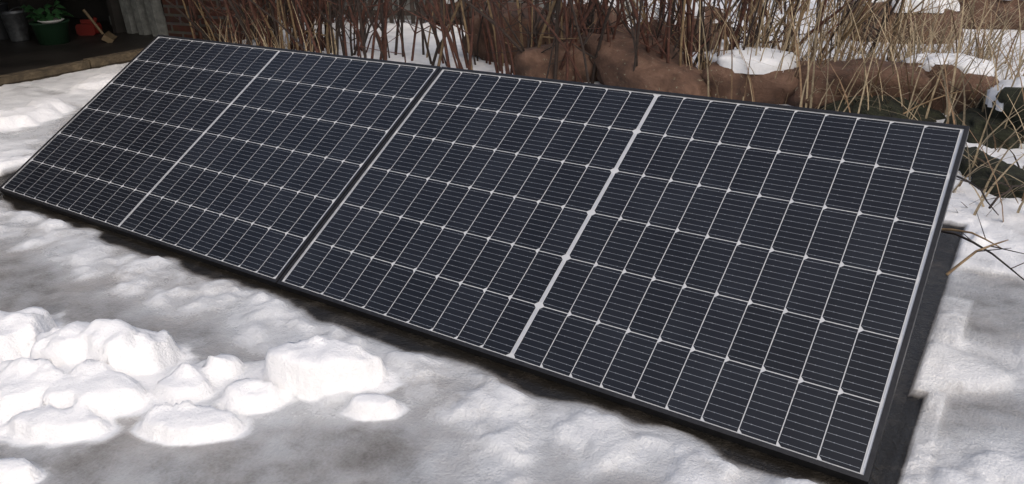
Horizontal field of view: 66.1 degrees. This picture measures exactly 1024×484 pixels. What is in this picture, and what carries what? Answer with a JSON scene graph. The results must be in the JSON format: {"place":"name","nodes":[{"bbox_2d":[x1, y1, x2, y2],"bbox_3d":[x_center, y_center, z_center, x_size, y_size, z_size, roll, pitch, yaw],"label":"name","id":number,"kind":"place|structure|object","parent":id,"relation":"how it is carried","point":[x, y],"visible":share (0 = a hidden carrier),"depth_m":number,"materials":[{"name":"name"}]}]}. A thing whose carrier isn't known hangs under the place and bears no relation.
{"place":"outdoors","nodes":[
{"label":"outdoors","id":0,"kind":"place"},
{"bbox_2d":[0,0,1023,483],"bbox_3d":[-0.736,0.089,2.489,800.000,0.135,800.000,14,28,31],"label":"ground","id":1,"kind":"structure","parent":0,"point":[126,360],"depth_m":1.95,"materials":[{"name":"white snow"}]},
{"bbox_2d":[0,0,164,32],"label":"shed","id":2,"kind":"object","parent":1,"relation":"on","point":[101,9],"visible":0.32,"depth_m":8.24,"materials":[{"name":"wood"}]},
{"bbox_2d":[0,0,9,40],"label":"dark plastic bin","id":3,"kind":"object","parent":2,"relation":"on","point":[4,35],"visible":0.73,"depth_m":7.12,"materials":[{"name":"grey plastic"}]},
{"bbox_2d":[0,7,29,41],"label":"bucket","id":4,"kind":"object","parent":2,"relation":"on","point":[16,24],"visible":0.95,"depth_m":7.00,"materials":[{"name":"metal"}]},
{"bbox_2d":[29,18,69,44],"bbox_3d":[-4.032,-1.841,6.901,0.318,0.190,0.315,14,28,31],"label":"plant pot","id":5,"kind":"object","parent":2,"relation":"on","point":[53,34],"visible":0.89,"depth_m":6.81,"materials":[{"name":"green plastic"}]},
{"bbox_2d":[20,0,73,22],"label":"leafy greens","id":6,"kind":"object","parent":5,"relation":"on","point":[47,15],"visible":0.94,"depth_m":6.80,"materials":[{"name":"green plant"}]},
{"bbox_2d":[38,18,63,23],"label":"snow","id":7,"kind":"structure","parent":5,"relation":"on","point":[56,20],"depth_m":6.69,"materials":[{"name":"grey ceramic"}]},
{"bbox_2d":[75,17,101,35],"bbox_3d":[-3.933,-2.010,7.316,0.191,0.157,0.120,1,24,5],"label":"red canister","id":8,"kind":"object","parent":2,"relation":"on","point":[85,27],"visible":0.74,"depth_m":7.28,"materials":[{"name":"red plastic"}]},
{"bbox_2d":[82,9,116,42],"bbox_3d":[-3.617,-1.893,6.900,0.213,0.300,0.220,-8,25,-15],"label":"shovel","id":9,"kind":"object","parent":2,"relation":"on","point":[108,37],"visible":0.88,"depth_m":6.87,"materials":[{"name":"brown wood"}]},
{"bbox_2d":[119,0,168,36],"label":"wooden post","id":10,"kind":"object","parent":2,"relation":"on","point":[143,17],"depth_m":7.18,"materials":[{"name":"grey wood"}]},
{"bbox_2d":[162,0,255,41],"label":"brick wall pier","id":11,"kind":"structure","parent":2,"relation":"attached to","point":[176,27],"depth_m":6.92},
{"bbox_2d":[0,16,198,74],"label":"porch floor","id":12,"kind":"structure","parent":1,"relation":"on","point":[30,54],"depth_m":6.64,"materials":[{"name":"brown wood"}]},
{"bbox_2d":[0,38,213,84],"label":"shed kerb stones","id":13,"kind":"object","parent":1,"relation":"on","point":[72,66],"visible":0.24,"depth_m":5.92,"materials":[{"name":"brown stone"}]},
{"bbox_2d":[0,35,440,287],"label":"solar panel","id":14,"kind":"object","parent":1,"relation":"on","point":[250,161],"visible":1,"depth_m":3.07,"materials":[{"name":"black glass"}]},
{"bbox_2d":[165,0,299,45],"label":"bare shrub canes","id":15,"kind":"object","parent":1,"relation":"on","point":[193,9],"visible":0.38,"depth_m":6.51,"materials":[{"name":"brown plant"}]},
{"bbox_2d":[194,6,291,46],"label":"dry tussock grass","id":16,"kind":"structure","parent":1,"relation":"on","point":[220,34],"depth_m":5.96,"materials":[{"name":"beige plant"}]},
{"bbox_2d":[198,0,343,53],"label":"bare shrub canes","id":17,"kind":"object","parent":1,"relation":"on","point":[233,4],"visible":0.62,"depth_m":5.97,"materials":[{"name":"brown plant"}]},
{"bbox_2d":[241,0,338,54],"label":"dry tussock grass","id":18,"kind":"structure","parent":1,"relation":"on","point":[279,34],"depth_m":5.81,"materials":[{"name":"beige plant"}]},
{"bbox_2d":[257,0,356,31],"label":"bare shrub canes","id":19,"kind":"object","parent":1,"relation":"on","point":[323,10],"visible":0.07,"depth_m":7.35,"materials":[{"name":"brown plant"}]},
{"bbox_2d":[224,0,396,56],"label":"bare shrub canes","id":20,"kind":"object","parent":1,"relation":"on","point":[293,20],"visible":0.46,"depth_m":5.97,"materials":[{"name":"brown plant"}]},
{"bbox_2d":[250,0,406,59],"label":"bare shrub canes","id":21,"kind":"object","parent":1,"relation":"on","point":[363,37],"visible":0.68,"depth_m":5.78,"materials":[{"name":"brown plant"}]},
{"bbox_2d":[331,0,471,65],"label":"bare shrub canes","id":22,"kind":"object","parent":1,"relation":"on","point":[379,42],"visible":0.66,"depth_m":5.66,"materials":[{"name":"brown plant"}]},
{"bbox_2d":[280,0,560,24],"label":"slatted wood fence","id":23,"kind":"object","parent":1,"relation":"on","point":[407,13],"visible":0.12,"depth_m":7.44,"materials":[{"name":"brown wood"}]},
{"bbox_2d":[425,0,486,24],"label":"shrub","id":24,"kind":"object","parent":1,"relation":"on","point":[456,3],"visible":0.09,"depth_m":7.37,"materials":[{"name":"brown plant"}]},
{"bbox_2d":[275,0,639,19],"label":"concrete wall","id":25,"kind":"structure","parent":1,"relation":"on","point":[407,7],"depth_m":7.75,"materials":[{"name":"grey concrete"}]},
{"bbox_2d":[414,0,502,63],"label":"bare shrub canes","id":26,"kind":"object","parent":1,"relation":"on","point":[423,36],"visible":0.66,"depth_m":5.61,"materials":[{"name":"brown plant"}]},
{"bbox_2d":[388,0,596,77],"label":"bare shrub canes","id":27,"kind":"object","parent":1,"relation":"on","point":[500,46],"visible":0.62,"depth_m":5.18,"materials":[{"name":"brown plant"}]},
{"bbox_2d":[463,2,571,64],"bbox_3d":[0.059,-1.486,5.814,0.853,0.486,0.566,25,34,28],"label":"sandstone boulder","id":28,"kind":"object","parent":1,"relation":"on","point":[482,50],"visible":0.27,"depth_m":5.64,"materials":[{"name":"brown stone"}]},
{"bbox_2d":[511,39,597,81],"bbox_3d":[0.298,-1.151,5.129,0.608,0.347,0.430,-2,23,2],"label":"sandstone boulder","id":29,"kind":"object","parent":1,"relation":"on","point":[532,61],"visible":0.38,"depth_m":4.95,"materials":[{"name":"brown stone"}]},
{"bbox_2d":[464,0,661,83],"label":"bare shrub canes","id":30,"kind":"object","parent":1,"relation":"on","point":[534,37],"visible":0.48,"depth_m":4.91,"materials":[{"name":"brown plant"}]},
{"bbox_2d":[555,0,623,34],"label":"sandstone boulder","id":31,"kind":"object","parent":1,"relation":"on","point":[612,18],"visible":0.09,"depth_m":6.43,"materials":[{"name":"brown stone"}]},
{"bbox_2d":[562,0,615,7],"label":"boulder snow cap","id":32,"kind":"object","parent":31,"relation":"on","point":[599,0],"visible":0.14,"depth_m":6.45,"materials":[{"name":"white snow"}]},
{"bbox_2d":[277,67,969,483],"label":"solar panel","id":33,"kind":"object","parent":1,"relation":"on","point":[749,275],"visible":1,"depth_m":2.13,"materials":[{"name":"black glass"}]},
{"bbox_2d":[582,26,710,95],"bbox_3d":[0.826,-1.049,4.828,0.476,0.364,0.977,-25,46,-33],"label":"sandstone boulder","id":34,"kind":"object","parent":1,"relation":"on","point":[614,62],"visible":0.53,"depth_m":4.67,"materials":[{"name":"brown stone"}]},
{"bbox_2d":[499,0,794,82],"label":"bare shrub canes","id":35,"kind":"object","parent":1,"relation":"on","point":[659,31],"visible":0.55,"depth_m":4.62,"materials":[{"name":"brown plant"}]},
{"bbox_2d":[633,5,732,51],"bbox_3d":[1.315,-1.632,6.126,0.789,0.364,0.550,3,18,39],"label":"sandstone boulder","id":36,"kind":"object","parent":1,"relation":"on","point":[707,19],"visible":0.15,"depth_m":5.86,"materials":[{"name":"brown stone"}]},
{"bbox_2d":[638,1,729,24],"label":"boulder snow cap","id":37,"kind":"object","parent":36,"relation":"on","point":[696,9],"visible":0.23,"depth_m":5.94,"materials":[{"name":"white snow"}]},
{"bbox_2d":[633,0,747,19],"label":"bare shrub canes","id":38,"kind":"object","parent":1,"relation":"on","point":[696,2],"visible":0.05,"depth_m":7.26,"materials":[{"name":"brown plant"}]},
{"bbox_2d":[597,0,867,67],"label":"bare shrub canes","id":39,"kind":"object","parent":1,"relation":"on","point":[673,32],"visible":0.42,"depth_m":4.71,"materials":[{"name":"brown plant"}]},
{"bbox_2d":[700,61,798,104],"bbox_3d":[1.405,-0.919,4.564,0.615,0.299,0.395,11,28,22],"label":"sandstone boulder","id":40,"kind":"object","parent":1,"relation":"on","point":[769,88],"visible":0.4,"depth_m":4.42,"materials":[{"name":"brown stone"}]},
{"bbox_2d":[711,47,801,73],"bbox_3d":[1.384,-1.051,4.503,0.512,0.115,0.332,14,28,31],"label":"snow patch","id":41,"kind":"object","parent":40,"relation":"on","point":[763,66],"visible":0.84,"depth_m":4.39,"materials":[{"name":"white snow"}]},
{"bbox_2d":[653,0,861,104],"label":"dry tussock grass","id":42,"kind":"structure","parent":1,"relation":"on","point":[716,51],"depth_m":4.40,"materials":[{"name":"beige plant"}]},
{"bbox_2d":[685,0,889,69],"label":"bare shrub canes","id":43,"kind":"object","parent":1,"relation":"on","point":[845,33],"visible":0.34,"depth_m":4.92,"materials":[{"name":"brown plant"}]},
{"bbox_2d":[746,0,848,14],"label":"bare shrub canes","id":44,"kind":"object","parent":1,"relation":"on","point":[806,8],"visible":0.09,"depth_m":7.49,"materials":[{"name":"brown plant"}]},
{"bbox_2d":[707,0,896,76],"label":"dry tussock grass","id":45,"kind":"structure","parent":1,"relation":"on","point":[767,25],"depth_m":4.43,"materials":[{"name":"beige plant"}]},
{"bbox_2d":[735,0,952,59],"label":"bare shrub canes","id":46,"kind":"object","parent":1,"relation":"on","point":[876,20],"visible":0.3,"depth_m":5.23,"materials":[{"name":"brown plant"}]},
{"bbox_2d":[786,57,931,108],"bbox_3d":[1.889,-0.848,4.359,0.796,0.345,0.488,5,13,25],"label":"sandstone boulder","id":47,"kind":"object","parent":1,"relation":"on","point":[821,82],"visible":0.45,"depth_m":4.18,"materials":[{"name":"brown stone"}]},
{"bbox_2d":[781,0,942,46],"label":"shrub","id":48,"kind":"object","parent":1,"relation":"on","point":[837,20],"depth_m":6.03,"materials":[{"name":"brown plant"}]},
{"bbox_2d":[730,0,1009,109],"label":"dry tussock grass","id":49,"kind":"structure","parent":1,"relation":"on","point":[822,56],"depth_m":4.25,"materials":[{"name":"beige plant"}]},
{"bbox_2d":[718,0,1023,118],"bbox_3d":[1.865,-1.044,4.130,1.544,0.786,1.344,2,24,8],"label":"dry tussock grass","id":50,"kind":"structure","parent":1,"relation":"on","point":[953,79],"depth_m":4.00,"materials":[{"name":"beige plant"}]},
{"bbox_2d":[820,95,945,121],"bbox_3d":[1.957,-0.684,4.134,0.600,0.150,0.440,-4,24,-5],"label":"hummock moss","id":51,"kind":"object","parent":1,"relation":"on","point":[897,107],"visible":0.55,"depth_m":4.03,"materials":[{"name":"plant"}]},
{"bbox_2d":[797,0,986,60],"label":"dry tussock grass","id":52,"kind":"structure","parent":1,"relation":"on","point":[898,42],"depth_m":5.09,"materials":[{"name":"beige plant"}]},
{"bbox_2d":[784,0,1012,119],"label":"dry tussock grass","id":53,"kind":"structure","parent":1,"relation":"on","point":[812,95],"depth_m":4.01,"materials":[{"name":"beige plant"}]},
{"bbox_2d":[841,0,962,43],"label":"sandstone boulder","id":54,"kind":"object","parent":1,"relation":"on","point":[948,11],"visible":0.27,"depth_m":5.93,"materials":[{"name":"brown stone"}]},
{"bbox_2d":[856,0,1023,79],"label":"dry tussock grass","id":55,"kind":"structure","parent":1,"relation":"on","point":[984,41],"depth_m":4.57,"materials":[{"name":"beige plant"}]},
{"bbox_2d":[867,38,1023,180],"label":"dry tussock grass","id":56,"kind":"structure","parent":1,"relation":"on","point":[954,119],"depth_m":3.44,"materials":[{"name":"beige plant"}]},
{"bbox_2d":[870,14,1023,138],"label":"dry tussock grass","id":57,"kind":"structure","parent":1,"relation":"on","point":[985,94],"depth_m":3.87,"materials":[{"name":"beige plant"}]},
{"bbox_2d":[904,63,998,114],"bbox_3d":[2.318,-0.814,4.279,0.569,0.304,0.394,11,16,27],"label":"sandstone boulder","id":58,"kind":"object","parent":1,"relation":"on","point":[974,80],"visible":0.18,"depth_m":4.09,"materials":[{"name":"brown stone"}]},
{"bbox_2d":[900,53,994,76],"bbox_3d":[2.339,-0.956,4.224,0.452,0.118,0.338,14,28,31],"label":"boulder snow cap","id":59,"kind":"object","parent":58,"relation":"on","point":[933,58],"visible":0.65,"depth_m":4.13,"materials":[{"name":"white snow"}]},
{"bbox_2d":[880,0,1023,55],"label":"dry tussock grass","id":60,"kind":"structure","parent":1,"relation":"on","point":[970,34],"depth_m":5.46,"materials":[{"name":"beige plant"}]},
{"bbox_2d":[892,84,1023,279],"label":"loose twigs on snow","id":61,"kind":"object","parent":1,"relation":"on","point":[947,230],"visible":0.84,"depth_m":2.53,"materials":[{"name":"brown wood"}]},
{"bbox_2d":[916,94,1023,221],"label":"dry tussock grass","id":62,"kind":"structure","parent":1,"relation":"on","point":[988,192],"depth_m":2.90,"materials":[{"name":"beige plant"}]},
{"bbox_2d":[958,146,994,175],"bbox_3d":[1.992,-0.351,3.415,0.215,0.106,0.403,0,24,4],"label":"hummock moss","id":63,"kind":"object","parent":1,"relation":"on","point":[963,166],"visible":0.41,"depth_m":3.34,"materials":[{"name":"plant"}]},
{"bbox_2d":[943,108,1023,148],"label":"hummock moss","id":64,"kind":"object","parent":1,"relation":"on","point":[975,121],"visible":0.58,"depth_m":3.67,"materials":[{"name":"plant"}]},
{"bbox_2d":[944,0,1023,71],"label":"dry tussock grass","id":65,"kind":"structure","parent":1,"relation":"on","point":[1001,39],"depth_m":5.18,"materials":[{"name":"beige plant"}]},
{"bbox_2d":[958,0,1023,29],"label":"sandstone boulder","id":66,"kind":"object","parent":1,"relation":"on","point":[1013,4],"visible":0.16,"depth_m":6.37,"materials":[{"name":"brown stone"}]},
{"bbox_2d":[966,158,1023,198],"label":"rock","id":67,"kind":"object","parent":1,"relation":"on","point":[980,175],"visible":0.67,"depth_m":3.11,"materials":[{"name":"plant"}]},
{"bbox_2d":[974,87,1023,137],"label":"mossy stone","id":68,"kind":"object","parent":1,"relation":"on","point":[1003,97],"visible":0.35,"depth_m":3.62,"materials":[{"name":"stone"}]},
{"bbox_2d":[983,76,1023,111],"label":"boulder snow cap","id":69,"kind":"object","parent":68,"relation":"on","point":[992,92],"visible":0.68,"depth_m":3.76,"materials":[{"name":"white snow"}]},
{"bbox_2d":[854,0,959,12],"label":"boulder snow cap","id":70,"kind":"object","parent":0,"point":[917,2],"visible":0.37,"depth_m":5.92,"materials":[{"name":"white snow"}]}
]}

